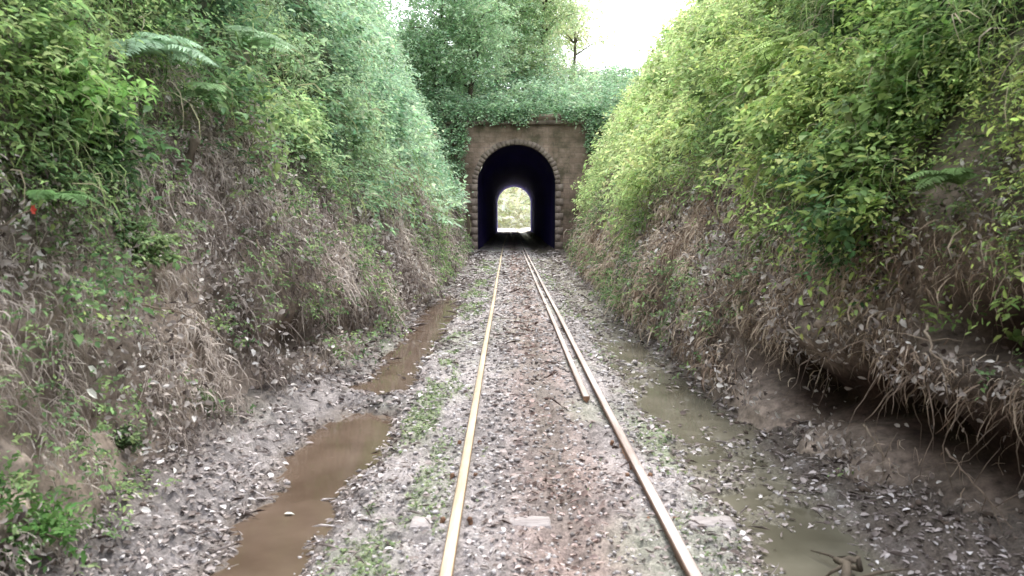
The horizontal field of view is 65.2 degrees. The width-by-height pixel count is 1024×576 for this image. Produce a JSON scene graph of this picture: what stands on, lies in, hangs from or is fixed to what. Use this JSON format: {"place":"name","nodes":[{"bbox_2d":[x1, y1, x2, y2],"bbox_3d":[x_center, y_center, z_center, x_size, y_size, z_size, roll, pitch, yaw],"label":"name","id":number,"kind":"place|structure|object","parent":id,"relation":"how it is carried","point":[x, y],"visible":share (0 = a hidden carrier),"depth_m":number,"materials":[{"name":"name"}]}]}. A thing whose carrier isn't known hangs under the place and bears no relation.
{"place":"outdoors","nodes":[
{"label":"outdoors","id":0,"kind":"place"},
{"bbox_2d":[0,0,439,570],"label":"embankment","id":1,"kind":"structure","parent":0,"point":[10,450],"depth_m":5.08,"materials":[{"name":"soil"}]},
{"bbox_2d":[0,205,36,230],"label":"red flower","id":2,"kind":"object","parent":1,"relation":"on","point":[33,209],"visible":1,"depth_m":3.77,"materials":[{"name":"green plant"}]},
{"bbox_2d":[25,190,103,206],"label":"fern","id":3,"kind":"object","parent":1,"relation":"on","point":[52,195],"visible":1,"depth_m":3.86,"materials":[{"name":"green plant"}]},
{"bbox_2d":[0,15,159,154],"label":"shrub","id":4,"kind":"object","parent":1,"relation":"on","point":[123,88],"visible":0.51,"depth_m":4.58,"materials":[{"name":"green plant"}]},
{"bbox_2d":[0,88,203,214],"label":"shrub","id":5,"kind":"object","parent":1,"relation":"on","point":[130,169],"visible":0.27,"depth_m":4.89,"materials":[{"name":"green plant"}]},
{"bbox_2d":[110,206,192,270],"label":"shrub","id":6,"kind":"object","parent":1,"relation":"on","point":[151,250],"visible":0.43,"depth_m":5.26,"materials":[{"name":"green plant"}]},
{"bbox_2d":[102,31,217,66],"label":"fern","id":7,"kind":"object","parent":1,"relation":"on","point":[155,43],"visible":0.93,"depth_m":5.57,"materials":[{"name":"green plant"}]},
{"bbox_2d":[161,133,199,193],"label":"vine","id":8,"kind":"object","parent":1,"relation":"on","point":[192,149],"visible":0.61,"depth_m":6.05,"materials":[{"name":"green plant"}]},
{"bbox_2d":[142,301,238,350],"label":"dead branch","id":9,"kind":"object","parent":1,"relation":"on","point":[169,308],"visible":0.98,"depth_m":5.14,"materials":[{"name":"brown wood"}]},
{"bbox_2d":[175,82,236,113],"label":"fern","id":10,"kind":"object","parent":1,"relation":"on","point":[208,86],"visible":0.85,"depth_m":6.34,"materials":[{"name":"green plant"}]},
{"bbox_2d":[185,384,237,418],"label":"shrub","id":11,"kind":"object","parent":1,"relation":"on","point":[209,398],"visible":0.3,"depth_m":5.55,"materials":[{"name":"green plant"}]},
{"bbox_2d":[0,0,470,347],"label":"bank foliage","id":12,"kind":"object","parent":1,"relation":"on","point":[377,83],"visible":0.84,"depth_m":7.94,"materials":[{"name":"green plant"}]},
{"bbox_2d":[0,0,470,287],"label":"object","id":13,"kind":"structure","parent":1,"relation":"on","point":[172,70],"depth_m":5.93,"materials":[{"name":"green plant"}]},
{"bbox_2d":[0,41,474,573],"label":"weeds","id":14,"kind":"object","parent":1,"relation":"on","point":[106,427],"visible":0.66,"depth_m":4.76,"materials":[{"name":"green plant"}]},
{"bbox_2d":[87,388,96,398],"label":"dead leaf","id":15,"kind":"object","parent":14,"relation":"on","point":[91,392],"visible":1,"depth_m":3.77,"materials":[{"name":"beige plant"}]},
{"bbox_2d":[88,365,96,373],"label":"dead leaf","id":16,"kind":"object","parent":14,"relation":"on","point":[92,367],"visible":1,"depth_m":3.91,"materials":[{"name":"beige plant"}]},
{"bbox_2d":[0,0,476,575],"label":"dry grass","id":17,"kind":"structure","parent":1,"relation":"on","point":[222,376],"depth_m":6.24,"materials":[{"name":"plant"}]},
{"bbox_2d":[223,25,299,52],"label":"fern","id":18,"kind":"object","parent":1,"relation":"on","point":[265,39],"visible":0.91,"depth_m":7.72,"materials":[{"name":"green plant"}]},
{"bbox_2d":[256,239,307,292],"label":"dead branch","id":19,"kind":"object","parent":1,"relation":"on","point":[259,246],"visible":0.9,"depth_m":7.01,"materials":[{"name":"brown wood"}]},
{"bbox_2d":[264,90,338,157],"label":"shrub","id":20,"kind":"object","parent":1,"relation":"on","point":[324,127],"visible":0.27,"depth_m":10.02,"materials":[{"name":"green plant"}]},
{"bbox_2d":[217,260,389,364],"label":"hanging roots","id":21,"kind":"object","parent":1,"relation":"hanging from","point":[322,308],"visible":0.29,"depth_m":7.87,"materials":[{"name":"brown plant"}]},
{"bbox_2d":[373,100,430,145],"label":"shrub","id":22,"kind":"object","parent":1,"relation":"on","point":[408,111],"visible":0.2,"depth_m":19.33,"materials":[{"name":"green plant"}]},
{"bbox_2d":[0,226,1023,575],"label":"ground","id":23,"kind":"structure","parent":0,"point":[562,528],"depth_m":4.67,"materials":[{"name":"grey gravel"}]},
{"bbox_2d":[0,453,92,572],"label":"shrub","id":24,"kind":"object","parent":23,"relation":"on","point":[47,521],"visible":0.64,"depth_m":3.28,"materials":[{"name":"green plant"}]},
{"bbox_2d":[104,421,150,455],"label":"shrub","id":25,"kind":"object","parent":23,"relation":"on","point":[121,443],"visible":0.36,"depth_m":4.47,"materials":[{"name":"green plant"}]},
{"bbox_2d":[0,10,468,575],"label":"dead leaves","id":26,"kind":"object","parent":23,"relation":"on","point":[174,322],"depth_m":6.12,"materials":[{"name":"brown plant"}]},
{"bbox_2d":[208,413,396,575],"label":"puddle","id":27,"kind":"object","parent":23,"relation":"on","point":[330,459],"visible":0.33,"depth_m":4.83,"materials":[{"name":"brown liquid"}]},
{"bbox_2d":[348,294,459,394],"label":"puddle","id":28,"kind":"object","parent":23,"relation":"on","point":[411,352],"visible":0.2,"depth_m":9.80,"materials":[{"name":"brown liquid"}]},
{"bbox_2d":[439,233,507,575],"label":"rail","id":29,"kind":"object","parent":23,"relation":"on","point":[449,554],"visible":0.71,"depth_m":4.81,"materials":[{"name":"metal"}]},
{"bbox_2d":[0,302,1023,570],"bbox_3d":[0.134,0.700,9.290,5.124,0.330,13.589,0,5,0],"label":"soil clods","id":30,"kind":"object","parent":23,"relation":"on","point":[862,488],"visible":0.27,"depth_m":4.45,"materials":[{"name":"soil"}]},
{"bbox_2d":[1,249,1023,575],"bbox_3d":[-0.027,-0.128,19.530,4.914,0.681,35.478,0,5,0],"label":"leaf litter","id":31,"kind":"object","parent":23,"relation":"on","point":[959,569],"visible":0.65,"depth_m":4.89,"materials":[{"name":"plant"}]},
{"bbox_2d":[498,187,529,227],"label":"distant foliage","id":32,"kind":"object","parent":23,"relation":"on","point":[507,202],"visible":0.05,"depth_m":124.42,"materials":[{"name":"green plant"}]},
{"bbox_2d":[426,114,615,249],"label":"railway tunnel","id":33,"kind":"structure","parent":23,"relation":"on","point":[541,162],"depth_m":37.78,"materials":[{"name":"stone"}]},
{"bbox_2d":[420,98,614,179],"bbox_3d":[0.154,-6.855,37.251,9.398,3.977,0.970,0,5,0],"label":"ivy","id":34,"kind":"object","parent":33,"relation":"attached to","point":[593,117],"visible":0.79,"depth_m":36.98,"materials":[{"name":"green plant"}]},
{"bbox_2d":[422,440,633,448],"bbox_3d":[0.283,1.148,5.614,1.860,0.169,0.174,0,5,0],"label":"sleeper","id":35,"kind":"object","parent":23,"relation":"on","point":[605,446],"visible":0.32,"depth_m":5.60,"materials":[{"name":"wood"}]},
{"bbox_2d":[311,259,753,575],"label":"moss","id":36,"kind":"object","parent":23,"relation":"on","point":[436,457],"visible":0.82,"depth_m":5.64,"materials":[{"name":"green plant"}]},
{"bbox_2d":[522,250,589,402],"bbox_3d":[0.565,-0.360,22.182,0.106,0.129,30.750,0,5,0],"label":"rail","id":37,"kind":"object","parent":23,"relation":"on","point":[580,383],"visible":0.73,"depth_m":9.28,"materials":[{"name":"beige metal"}]},
{"bbox_2d":[409,515,736,530],"bbox_3d":[0.290,1.274,4.179,1.860,0.169,0.182,0,5,0],"label":"sleeper","id":38,"kind":"object","parent":23,"relation":"on","point":[417,522],"visible":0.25,"depth_m":4.16,"materials":[{"name":"concrete"}]},
{"bbox_2d":[450,472,711,486],"bbox_3d":[0.286,1.211,4.896,1.860,0.169,0.178,0,5,0],"label":"sleeper","id":39,"kind":"object","parent":23,"relation":"on","point":[452,475],"visible":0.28,"depth_m":4.88,"materials":[{"name":"wood"}]},
{"bbox_2d":[515,228,701,575],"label":"rail","id":40,"kind":"object","parent":23,"relation":"on","point":[686,561],"visible":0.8,"depth_m":4.83,"materials":[{"name":"beige metal"}]},
{"bbox_2d":[598,343,886,575],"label":"puddle","id":41,"kind":"object","parent":23,"relation":"on","point":[790,553],"visible":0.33,"depth_m":5.28,"materials":[{"name":"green liquid"}]},
{"bbox_2d":[810,550,908,575],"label":"dead branch","id":42,"kind":"object","parent":23,"relation":"on","point":[846,566],"visible":1,"depth_m":3.57,"materials":[{"name":"brown plant"}]},
{"bbox_2d":[855,424,904,480],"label":"dead branch","id":43,"kind":"object","parent":23,"relation":"on","point":[867,429],"visible":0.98,"depth_m":4.52,"materials":[{"name":"wood"}]},
{"bbox_2d":[945,447,1021,531],"bbox_3d":[2.395,1.028,3.966,0.211,0.459,0.604,0,5,0],"label":"dead branch","id":44,"kind":"object","parent":23,"relation":"on","point":[962,470],"visible":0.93,"depth_m":4.00,"materials":[{"name":"brown wood"}]},
{"bbox_2d":[498,188,529,227],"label":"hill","id":45,"kind":"structure","parent":0,"point":[516,204],"depth_m":132.64,"materials":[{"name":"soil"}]},
{"bbox_2d":[388,24,641,162],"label":"hill","id":46,"kind":"structure","parent":0,"point":[613,80],"depth_m":40.36,"materials":[{"name":"green plant"}]},
{"bbox_2d":[370,0,407,32],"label":"tree","id":47,"kind":"object","parent":46,"relation":"on","point":[385,6],"visible":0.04,"depth_m":46.91,"materials":[{"name":"green plant"}]},
{"bbox_2d":[383,0,521,108],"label":"tree","id":48,"kind":"object","parent":46,"relation":"on","point":[421,47],"visible":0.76,"depth_m":38.56,"materials":[{"name":"green plant"}]},
{"bbox_2d":[409,0,523,112],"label":"tree","id":49,"kind":"object","parent":46,"relation":"on","point":[473,50],"visible":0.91,"depth_m":38.39,"materials":[{"name":"green plant"}]},
{"bbox_2d":[427,0,539,56],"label":"tree","id":50,"kind":"object","parent":46,"relation":"on","point":[467,24],"visible":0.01,"depth_m":51.78,"materials":[{"name":"green plant"}]},
{"bbox_2d":[442,0,574,93],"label":"tree","id":51,"kind":"object","parent":46,"relation":"on","point":[527,25],"visible":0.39,"depth_m":44.31,"materials":[{"name":"green plant"}]},
{"bbox_2d":[493,0,585,85],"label":"tree","id":52,"kind":"object","parent":46,"relation":"on","point":[556,41],"visible":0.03,"depth_m":53.92,"materials":[{"name":"green plant"}]},
{"bbox_2d":[492,0,602,89],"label":"tree","id":53,"kind":"object","parent":46,"relation":"on","point":[565,6],"visible":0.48,"depth_m":44.85,"materials":[{"name":"green plant"}]},
{"bbox_2d":[533,0,632,88],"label":"tree","id":54,"kind":"object","parent":46,"relation":"on","point":[576,38],"visible":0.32,"depth_m":50.66,"materials":[{"name":"green plant"}]},
{"bbox_2d":[380,0,698,88],"label":"sky","id":55,"kind":"structure","parent":0,"point":[639,16],"materials":[{"name":"white"}]},
{"bbox_2d":[597,0,1023,521],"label":"embankment","id":56,"kind":"structure","parent":0,"point":[992,482],"depth_m":4.77,"materials":[{"name":"soil"}]},
{"bbox_2d":[628,92,658,128],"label":"shrub","id":57,"kind":"object","parent":56,"relation":"on","point":[645,103],"visible":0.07,"depth_m":18.95,"materials":[{"name":"green plant"}]},
{"bbox_2d":[695,13,780,124],"bbox_3d":[3.041,-2.897,10.538,1.867,1.585,1.354,-4,6,-38],"label":"shrub","id":58,"kind":"object","parent":56,"relation":"on","point":[726,58],"visible":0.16,"depth_m":10.29,"materials":[{"name":"green plant"}]},
{"bbox_2d":[726,102,828,190],"bbox_3d":[2.671,-1.327,7.517,1.148,0.852,1.197,4,7,41],"label":"shrub","id":59,"kind":"object","parent":56,"relation":"on","point":[743,114],"visible":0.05,"depth_m":7.50,"materials":[{"name":"green plant"}]},
{"bbox_2d":[749,31,818,66],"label":"fern","id":60,"kind":"object","parent":56,"relation":"on","point":[769,46],"visible":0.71,"depth_m":8.14,"materials":[{"name":"green plant"}]},
{"bbox_2d":[563,6,1023,476],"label":"weeds","id":61,"kind":"object","parent":56,"relation":"on","point":[607,291],"visible":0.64,"depth_m":7.37,"materials":[{"name":"green plant"}]},
{"bbox_2d":[564,88,1023,499],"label":"dry grass","id":62,"kind":"structure","parent":56,"relation":"on","point":[593,240],"depth_m":6.89,"materials":[{"name":"plant"}]},
{"bbox_2d":[570,127,1023,548],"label":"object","id":63,"kind":"object","parent":56,"relation":"on","point":[703,274],"depth_m":5.86,"materials":[{"name":"brown plant"}]},
{"bbox_2d":[570,0,1023,347],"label":"bank foliage","id":64,"kind":"object","parent":56,"relation":"on","point":[796,103],"visible":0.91,"depth_m":6.26,"materials":[{"name":"green plant"}]},
{"bbox_2d":[575,0,1023,302],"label":"long grass","id":65,"kind":"structure","parent":56,"relation":"on","point":[841,42],"depth_m":6.16,"materials":[{"name":"green plant"}]},
{"bbox_2d":[753,176,907,307],"bbox_3d":[2.338,-0.307,5.344,1.384,0.953,1.672,0,5,0],"label":"shrub","id":66,"kind":"object","parent":56,"relation":"on","point":[811,240],"visible":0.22,"depth_m":5.06,"materials":[{"name":"green plant"}]},
{"bbox_2d":[760,113,911,276],"bbox_3d":[2.189,-0.556,5.161,1.248,1.222,1.302,0,5,0],"label":"shrub","id":67,"kind":"object","parent":56,"relation":"on","point":[843,233],"visible":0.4,"depth_m":5.01,"materials":[{"name":"green plant"}]},
{"bbox_2d":[677,257,1023,496],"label":"hanging roots","id":68,"kind":"object","parent":56,"relation":"hanging from","point":[899,385],"visible":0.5,"depth_m":4.75,"materials":[{"name":"brown plant"}]},
{"bbox_2d":[819,0,907,109],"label":"shrub","id":69,"kind":"object","parent":56,"relation":"on","point":[869,13],"visible":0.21,"depth_m":6.14,"materials":[{"name":"green plant"}]},
{"bbox_2d":[885,323,959,401],"bbox_3d":[2.196,0.399,4.127,0.228,0.380,0.597,-1,5,-8],"label":"dead branch","id":70,"kind":"object","parent":56,"relation":"on","point":[930,340],"visible":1,"depth_m":4.13,"materials":[{"name":"brown wood"}]},
{"bbox_2d":[838,20,1008,137],"bbox_3d":[2.836,-1.196,4.875,1.417,0.797,0.855,0,5,0],"label":"shrub","id":71,"kind":"object","parent":56,"relation":"on","point":[920,48],"visible":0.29,"depth_m":4.73,"materials":[{"name":"green plant"}]},
{"bbox_2d":[900,167,977,191],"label":"fern","id":72,"kind":"object","parent":56,"relation":"on","point":[961,175],"visible":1,"depth_m":4.09,"materials":[{"name":"green plant"}]}
]}

